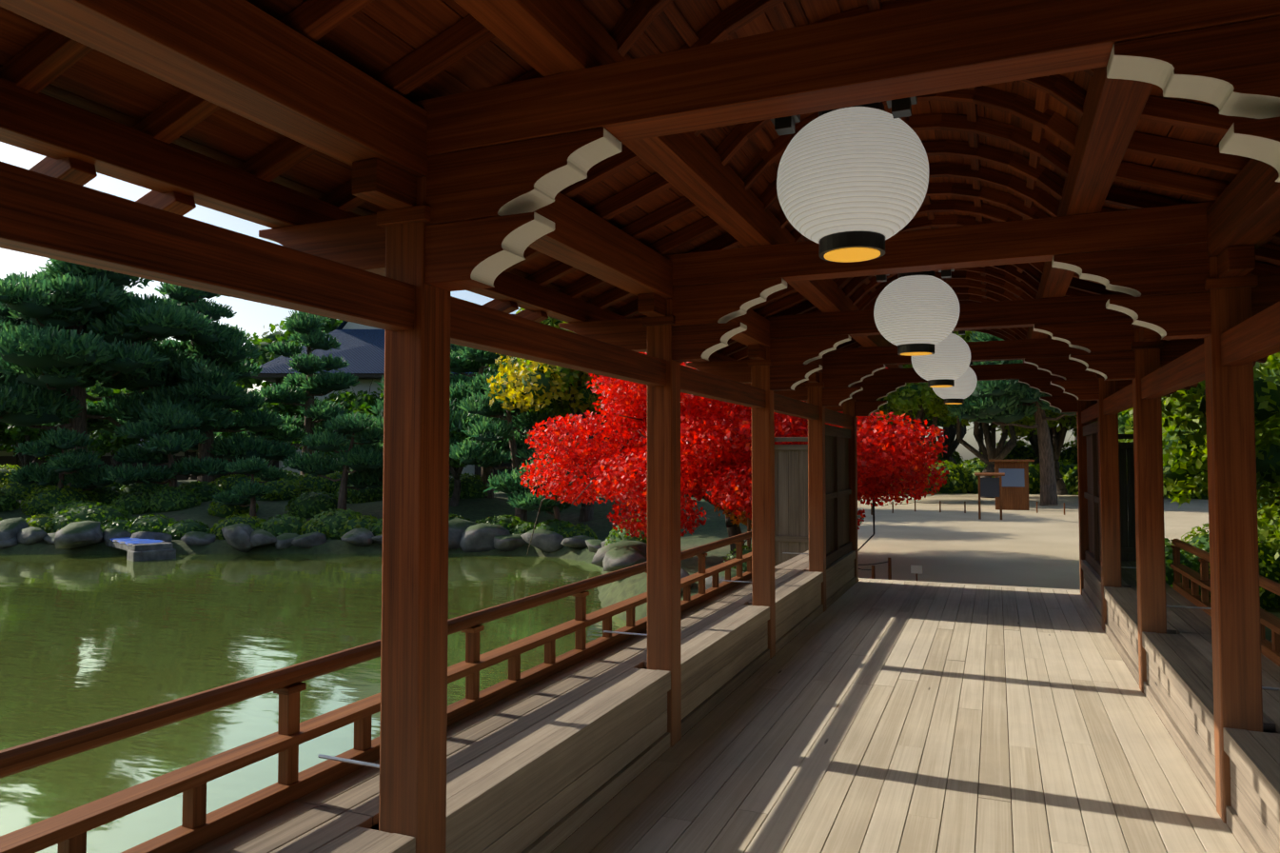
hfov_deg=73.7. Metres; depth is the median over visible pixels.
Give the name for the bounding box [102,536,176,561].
stone slab
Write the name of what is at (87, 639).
pond water
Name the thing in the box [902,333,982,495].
tree
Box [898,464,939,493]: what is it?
hedge bush
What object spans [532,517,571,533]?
azalea shrub
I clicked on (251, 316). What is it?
sky
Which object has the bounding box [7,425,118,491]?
shore pine
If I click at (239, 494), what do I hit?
shore pine
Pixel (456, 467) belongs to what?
broadleaf tree
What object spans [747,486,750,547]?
maple support poles
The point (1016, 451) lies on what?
roof
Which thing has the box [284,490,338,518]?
azalea shrub
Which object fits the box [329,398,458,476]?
shore pine
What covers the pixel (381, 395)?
tree
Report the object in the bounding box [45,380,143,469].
tree
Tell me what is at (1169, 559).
shrub
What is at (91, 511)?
azalea shrub
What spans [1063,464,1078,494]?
hedge bush
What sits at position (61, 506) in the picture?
azalea shrub
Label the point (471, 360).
pine tree
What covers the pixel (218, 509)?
azalea shrub
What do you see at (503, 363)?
broadleaf tree
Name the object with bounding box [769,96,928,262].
paper lantern
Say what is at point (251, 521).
azalea shrub
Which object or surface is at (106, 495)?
azalea shrub
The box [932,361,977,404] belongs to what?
paper lantern
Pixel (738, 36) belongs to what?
bridge roof shell
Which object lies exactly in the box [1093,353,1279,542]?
bank tree
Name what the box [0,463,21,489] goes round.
azalea shrub
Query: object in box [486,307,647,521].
yellow ginkgo tree
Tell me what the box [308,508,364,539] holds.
azalea shrub
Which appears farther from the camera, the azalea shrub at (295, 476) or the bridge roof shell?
the azalea shrub at (295, 476)
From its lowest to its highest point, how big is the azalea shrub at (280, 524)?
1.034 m
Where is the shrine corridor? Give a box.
[0,438,528,480]
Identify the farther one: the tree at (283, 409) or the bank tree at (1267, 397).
the tree at (283, 409)
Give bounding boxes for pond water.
[0,553,626,852]
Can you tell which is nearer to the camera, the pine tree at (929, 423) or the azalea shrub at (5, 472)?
the azalea shrub at (5, 472)
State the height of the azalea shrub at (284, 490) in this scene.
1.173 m
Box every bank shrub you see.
[604,518,647,546]
[722,543,751,571]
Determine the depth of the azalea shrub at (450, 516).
24.97 m
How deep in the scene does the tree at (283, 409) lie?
50.59 m
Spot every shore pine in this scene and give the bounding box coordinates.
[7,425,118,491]
[100,400,235,487]
[212,455,287,517]
[281,412,383,511]
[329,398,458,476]
[449,369,580,521]
[506,450,592,520]
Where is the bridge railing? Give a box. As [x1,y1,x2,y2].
[0,531,1279,852]
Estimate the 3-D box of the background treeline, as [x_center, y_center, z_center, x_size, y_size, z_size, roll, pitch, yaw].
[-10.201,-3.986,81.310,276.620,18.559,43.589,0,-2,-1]
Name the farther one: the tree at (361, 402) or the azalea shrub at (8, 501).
the tree at (361, 402)
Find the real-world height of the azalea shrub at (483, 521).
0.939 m
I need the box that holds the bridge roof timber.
[0,0,1279,427]
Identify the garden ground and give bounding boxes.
[0,478,1279,640]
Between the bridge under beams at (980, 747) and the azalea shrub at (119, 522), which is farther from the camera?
the azalea shrub at (119, 522)
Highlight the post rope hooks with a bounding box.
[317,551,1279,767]
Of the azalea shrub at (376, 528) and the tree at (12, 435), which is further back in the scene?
the tree at (12, 435)
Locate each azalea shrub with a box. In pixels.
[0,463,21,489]
[0,478,56,499]
[0,488,20,511]
[19,484,97,515]
[24,513,56,532]
[46,501,135,532]
[47,499,95,515]
[81,484,124,507]
[98,481,123,489]
[99,516,133,532]
[111,489,155,514]
[119,480,168,492]
[122,513,177,533]
[142,486,202,512]
[161,518,213,539]
[178,480,224,501]
[207,498,258,517]
[208,473,258,492]
[209,512,263,539]
[253,521,275,534]
[254,470,303,484]
[255,513,307,536]
[256,477,300,500]
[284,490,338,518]
[295,471,342,495]
[299,518,330,539]
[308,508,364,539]
[334,483,382,503]
[335,512,377,539]
[367,517,382,536]
[448,512,470,520]
[449,472,489,498]
[475,516,492,523]
[481,513,525,532]
[509,521,539,533]
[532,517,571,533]
[559,523,598,539]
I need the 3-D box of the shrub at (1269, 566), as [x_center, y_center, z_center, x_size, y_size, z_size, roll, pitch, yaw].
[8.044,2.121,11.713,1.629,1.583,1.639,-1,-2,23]
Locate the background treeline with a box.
[0,315,1077,452]
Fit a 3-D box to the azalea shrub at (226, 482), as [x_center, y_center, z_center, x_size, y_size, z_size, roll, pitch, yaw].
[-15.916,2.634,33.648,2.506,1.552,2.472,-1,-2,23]
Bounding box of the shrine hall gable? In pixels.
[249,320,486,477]
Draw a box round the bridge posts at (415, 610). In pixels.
[378,176,1263,852]
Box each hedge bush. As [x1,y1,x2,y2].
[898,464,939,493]
[925,440,964,468]
[930,459,971,492]
[959,456,994,492]
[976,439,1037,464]
[1028,461,1040,493]
[1034,457,1076,479]
[1059,439,1077,464]
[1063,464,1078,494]
[1163,481,1181,496]
[1177,476,1208,499]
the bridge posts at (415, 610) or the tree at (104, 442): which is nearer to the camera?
the bridge posts at (415, 610)
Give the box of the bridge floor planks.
[551,577,1244,852]
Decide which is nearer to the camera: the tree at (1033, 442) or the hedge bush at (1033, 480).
the hedge bush at (1033, 480)
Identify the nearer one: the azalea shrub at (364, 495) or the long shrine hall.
the azalea shrub at (364, 495)
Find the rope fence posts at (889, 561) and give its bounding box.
[858,499,1074,579]
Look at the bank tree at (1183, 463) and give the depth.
12.55 m
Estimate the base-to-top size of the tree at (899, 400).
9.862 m
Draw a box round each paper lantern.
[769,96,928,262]
[873,268,959,355]
[911,330,970,387]
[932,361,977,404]
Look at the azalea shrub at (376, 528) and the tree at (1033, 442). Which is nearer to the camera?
the azalea shrub at (376, 528)
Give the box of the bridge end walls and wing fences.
[774,421,1136,576]
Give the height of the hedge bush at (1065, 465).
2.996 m
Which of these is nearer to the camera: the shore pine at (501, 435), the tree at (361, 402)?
the shore pine at (501, 435)
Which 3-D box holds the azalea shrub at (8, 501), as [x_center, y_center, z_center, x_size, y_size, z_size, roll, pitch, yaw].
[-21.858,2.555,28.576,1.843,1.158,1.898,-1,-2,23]
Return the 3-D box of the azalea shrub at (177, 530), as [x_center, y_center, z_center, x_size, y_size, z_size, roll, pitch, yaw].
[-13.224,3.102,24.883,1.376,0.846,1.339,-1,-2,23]
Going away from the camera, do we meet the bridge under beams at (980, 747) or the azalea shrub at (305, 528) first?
the bridge under beams at (980, 747)
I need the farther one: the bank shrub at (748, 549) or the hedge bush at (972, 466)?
the hedge bush at (972, 466)
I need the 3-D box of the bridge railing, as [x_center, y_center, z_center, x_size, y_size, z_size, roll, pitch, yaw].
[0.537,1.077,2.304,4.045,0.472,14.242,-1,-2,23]
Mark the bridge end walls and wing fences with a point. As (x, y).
(791, 504)
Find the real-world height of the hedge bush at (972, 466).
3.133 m
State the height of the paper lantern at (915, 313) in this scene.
0.560 m
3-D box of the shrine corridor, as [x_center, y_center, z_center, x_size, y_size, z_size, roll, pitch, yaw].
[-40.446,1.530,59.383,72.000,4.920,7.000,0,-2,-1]
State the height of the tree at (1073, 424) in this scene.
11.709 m
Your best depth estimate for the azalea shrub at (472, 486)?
30.17 m
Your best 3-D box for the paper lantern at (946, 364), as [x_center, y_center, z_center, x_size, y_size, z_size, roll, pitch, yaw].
[2.466,-0.608,7.000,0.464,0.560,0.493,-1,-3,23]
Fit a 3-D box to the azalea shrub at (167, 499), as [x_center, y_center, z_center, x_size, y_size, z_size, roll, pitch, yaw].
[-15.984,2.610,29.157,1.847,1.163,1.880,-1,-2,23]
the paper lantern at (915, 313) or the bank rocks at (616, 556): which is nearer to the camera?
the paper lantern at (915, 313)
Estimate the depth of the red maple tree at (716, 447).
14.96 m
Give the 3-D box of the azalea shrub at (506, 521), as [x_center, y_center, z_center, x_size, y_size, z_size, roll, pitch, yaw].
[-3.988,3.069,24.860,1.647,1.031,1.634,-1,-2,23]
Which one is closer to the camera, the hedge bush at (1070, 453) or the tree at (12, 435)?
the tree at (12, 435)
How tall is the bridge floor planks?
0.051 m
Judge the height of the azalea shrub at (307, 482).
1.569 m
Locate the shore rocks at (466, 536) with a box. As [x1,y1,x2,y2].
[0,516,602,552]
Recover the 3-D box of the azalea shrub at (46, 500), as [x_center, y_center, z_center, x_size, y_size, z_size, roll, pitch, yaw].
[-19.756,2.663,29.072,2.288,1.444,2.252,-1,-2,23]
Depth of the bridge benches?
4.18 m
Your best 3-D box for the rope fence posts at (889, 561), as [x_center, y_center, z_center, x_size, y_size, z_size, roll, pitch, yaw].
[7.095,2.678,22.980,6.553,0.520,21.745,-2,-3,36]
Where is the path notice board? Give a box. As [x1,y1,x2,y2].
[974,472,1004,519]
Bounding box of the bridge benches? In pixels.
[188,550,1279,852]
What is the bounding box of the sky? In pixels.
[0,141,1074,459]
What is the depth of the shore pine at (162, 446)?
29.27 m
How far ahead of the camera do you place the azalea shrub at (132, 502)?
28.50 m
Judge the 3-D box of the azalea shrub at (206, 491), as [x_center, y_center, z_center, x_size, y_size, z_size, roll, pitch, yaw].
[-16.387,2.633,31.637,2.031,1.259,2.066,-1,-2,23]
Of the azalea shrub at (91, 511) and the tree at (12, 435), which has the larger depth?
the tree at (12, 435)
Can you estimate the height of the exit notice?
0.380 m
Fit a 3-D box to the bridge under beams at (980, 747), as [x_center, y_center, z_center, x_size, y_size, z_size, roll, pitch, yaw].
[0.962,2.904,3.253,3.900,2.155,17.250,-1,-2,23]
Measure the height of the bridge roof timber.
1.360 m
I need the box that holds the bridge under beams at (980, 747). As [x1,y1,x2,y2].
[551,589,1243,852]
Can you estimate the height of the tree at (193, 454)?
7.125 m
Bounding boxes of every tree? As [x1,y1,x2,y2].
[0,257,235,488]
[0,398,89,467]
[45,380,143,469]
[125,281,298,483]
[131,390,224,479]
[216,387,304,466]
[239,310,363,475]
[287,374,383,472]
[366,343,502,441]
[376,387,383,444]
[449,343,553,497]
[449,411,490,506]
[474,357,570,435]
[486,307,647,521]
[519,352,949,554]
[857,364,939,430]
[887,414,968,429]
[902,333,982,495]
[919,331,1049,497]
[936,421,976,464]
[946,331,1076,505]
[978,414,1076,494]
[997,420,1075,465]
[1033,409,1127,491]
[1067,421,1077,440]
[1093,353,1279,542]
[1124,353,1279,568]
[1161,351,1279,529]
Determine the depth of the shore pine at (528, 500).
23.73 m
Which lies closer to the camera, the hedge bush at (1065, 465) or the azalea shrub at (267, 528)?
the azalea shrub at (267, 528)
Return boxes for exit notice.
[910,565,922,580]
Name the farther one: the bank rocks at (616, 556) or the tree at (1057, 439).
the tree at (1057, 439)
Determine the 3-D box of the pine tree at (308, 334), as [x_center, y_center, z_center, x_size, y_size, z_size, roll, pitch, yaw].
[-15.294,-1.134,39.581,5.358,8.742,5.390,-1,-2,23]
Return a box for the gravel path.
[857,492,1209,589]
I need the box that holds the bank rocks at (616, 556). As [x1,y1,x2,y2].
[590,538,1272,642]
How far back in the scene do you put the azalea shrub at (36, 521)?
24.58 m
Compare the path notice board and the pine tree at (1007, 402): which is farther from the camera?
the pine tree at (1007, 402)
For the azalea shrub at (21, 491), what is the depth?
31.68 m
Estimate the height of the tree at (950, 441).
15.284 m
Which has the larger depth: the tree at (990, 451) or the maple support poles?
the tree at (990, 451)

